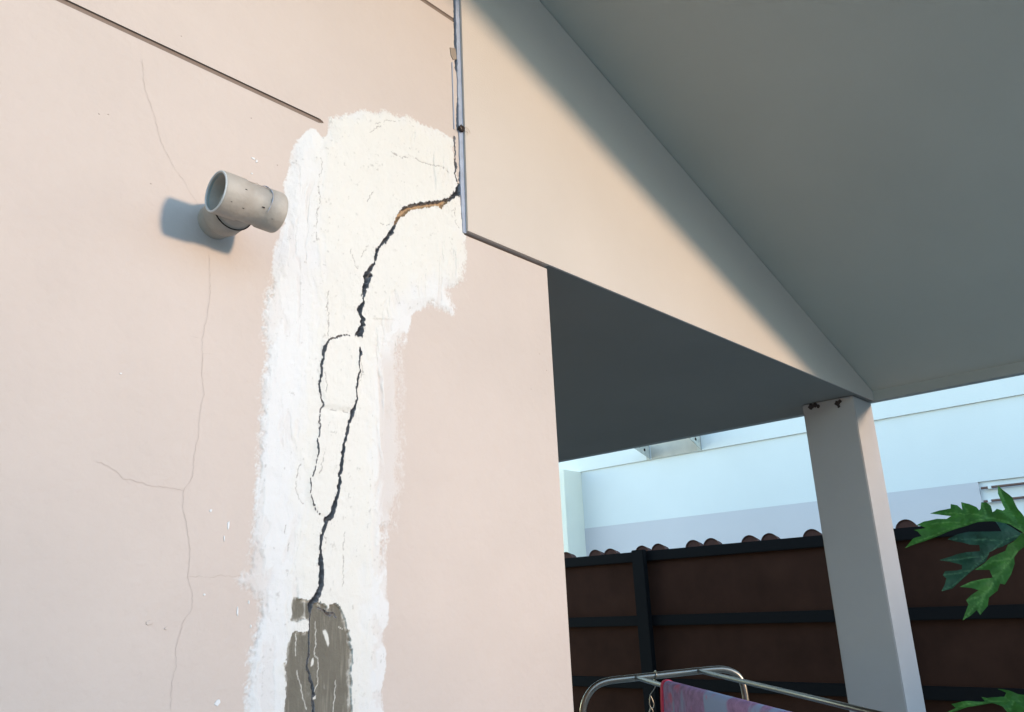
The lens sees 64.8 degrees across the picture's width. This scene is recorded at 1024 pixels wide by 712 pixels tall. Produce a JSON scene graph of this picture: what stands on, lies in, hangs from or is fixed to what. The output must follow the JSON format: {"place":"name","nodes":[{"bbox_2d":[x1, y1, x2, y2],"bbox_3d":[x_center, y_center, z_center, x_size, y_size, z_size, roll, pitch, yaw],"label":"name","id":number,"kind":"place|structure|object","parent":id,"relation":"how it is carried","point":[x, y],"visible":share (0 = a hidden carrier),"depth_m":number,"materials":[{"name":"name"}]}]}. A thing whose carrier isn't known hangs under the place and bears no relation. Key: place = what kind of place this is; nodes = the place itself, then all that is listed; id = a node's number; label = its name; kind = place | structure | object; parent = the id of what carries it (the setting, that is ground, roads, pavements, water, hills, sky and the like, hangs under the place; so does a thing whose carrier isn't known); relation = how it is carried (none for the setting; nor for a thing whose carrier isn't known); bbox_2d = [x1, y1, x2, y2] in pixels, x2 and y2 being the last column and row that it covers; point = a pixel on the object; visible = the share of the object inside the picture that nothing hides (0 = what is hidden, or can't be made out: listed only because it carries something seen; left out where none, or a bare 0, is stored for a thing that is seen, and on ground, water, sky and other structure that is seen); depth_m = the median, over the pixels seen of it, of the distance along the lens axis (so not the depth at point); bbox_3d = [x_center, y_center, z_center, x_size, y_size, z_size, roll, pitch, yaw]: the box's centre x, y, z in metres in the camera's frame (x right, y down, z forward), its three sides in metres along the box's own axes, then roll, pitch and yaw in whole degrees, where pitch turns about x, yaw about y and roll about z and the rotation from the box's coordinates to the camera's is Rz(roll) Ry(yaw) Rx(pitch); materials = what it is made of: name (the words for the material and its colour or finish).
{"place":"outdoors","nodes":[
{"label":"outdoors","id":0,"kind":"place"},
{"bbox_2d":[0,0,1023,711],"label":"house","id":1,"kind":"structure","parent":0,"point":[364,400],"depth_m":1.70,"materials":[{"name":"beige paint"}]},
{"bbox_2d":[198,170,287,239],"bbox_3d":[-0.458,-0.243,1.340,0.141,0.073,0.112,-17,-22,40],"label":"drain pipe","id":2,"kind":"object","parent":1,"relation":"attached to","point":[234,204],"visible":1,"depth_m":1.31,"materials":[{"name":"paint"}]},
{"bbox_2d":[457,124,469,132],"bbox_3d":[-0.118,-0.539,1.930,0.022,0.029,0.031,-17,-22,40],"label":"mud clump","id":3,"kind":"object","parent":1,"relation":"attached to","point":[461,128],"visible":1,"depth_m":1.93,"materials":[{"name":"brown soil"}]},
{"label":"ground","id":4,"kind":"structure","parent":0,"visible":0},
{"bbox_2d":[580,666,882,711],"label":"drying rack","id":5,"kind":"object","parent":4,"relation":"on","point":[713,671],"visible":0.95,"depth_m":2.35,"materials":[{"name":"silver metal"}]},
{"bbox_2d":[649,670,656,711],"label":"chain","id":6,"kind":"object","parent":5,"relation":"hanging from","point":[650,694],"visible":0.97,"depth_m":2.37,"materials":[{"name":"silver metal"}]},
{"bbox_2d":[660,679,789,711],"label":"towel","id":7,"kind":"object","parent":5,"relation":"hanging from","point":[676,697],"visible":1,"depth_m":1.86,"materials":[{"name":"fabric"}]},
{"bbox_2d":[559,375,1023,556],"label":"neighbouring house","id":8,"kind":"structure","parent":4,"relation":"on","point":[942,449],"depth_m":9.36,"materials":[{"name":"paint"}]},
{"bbox_2d":[634,446,649,459],"bbox_3d":[1.641,1.230,10.424,0.056,0.185,0.418,-17,-22,40],"label":"wall bracket","id":9,"kind":"object","parent":8,"relation":"attached to","point":[645,450],"depth_m":10.49,"materials":[{"name":"beige metal"}]},
{"bbox_2d":[689,436,701,450],"bbox_3d":[2.195,1.028,9.951,0.056,0.244,0.418,-17,-22,40],"label":"wall bracket","id":10,"kind":"object","parent":8,"relation":"attached to","point":[696,441],"depth_m":10.02,"materials":[{"name":"beige metal"}]},
{"bbox_2d":[564,521,1023,711],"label":"fence","id":11,"kind":"object","parent":4,"relation":"on","point":[762,611],"visible":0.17,"depth_m":6.08,"materials":[{"name":"brown wood"}]},
{"bbox_2d":[564,519,916,557],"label":"tiled roof","id":12,"kind":"structure","parent":11,"relation":"attached to","point":[904,523],"depth_m":6.61,"materials":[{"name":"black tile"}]},
{"bbox_2d":[906,486,1023,711],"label":"papaya plant","id":13,"kind":"object","parent":4,"relation":"on","point":[999,566],"visible":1,"depth_m":1.71,"materials":[{"name":"green plant"}]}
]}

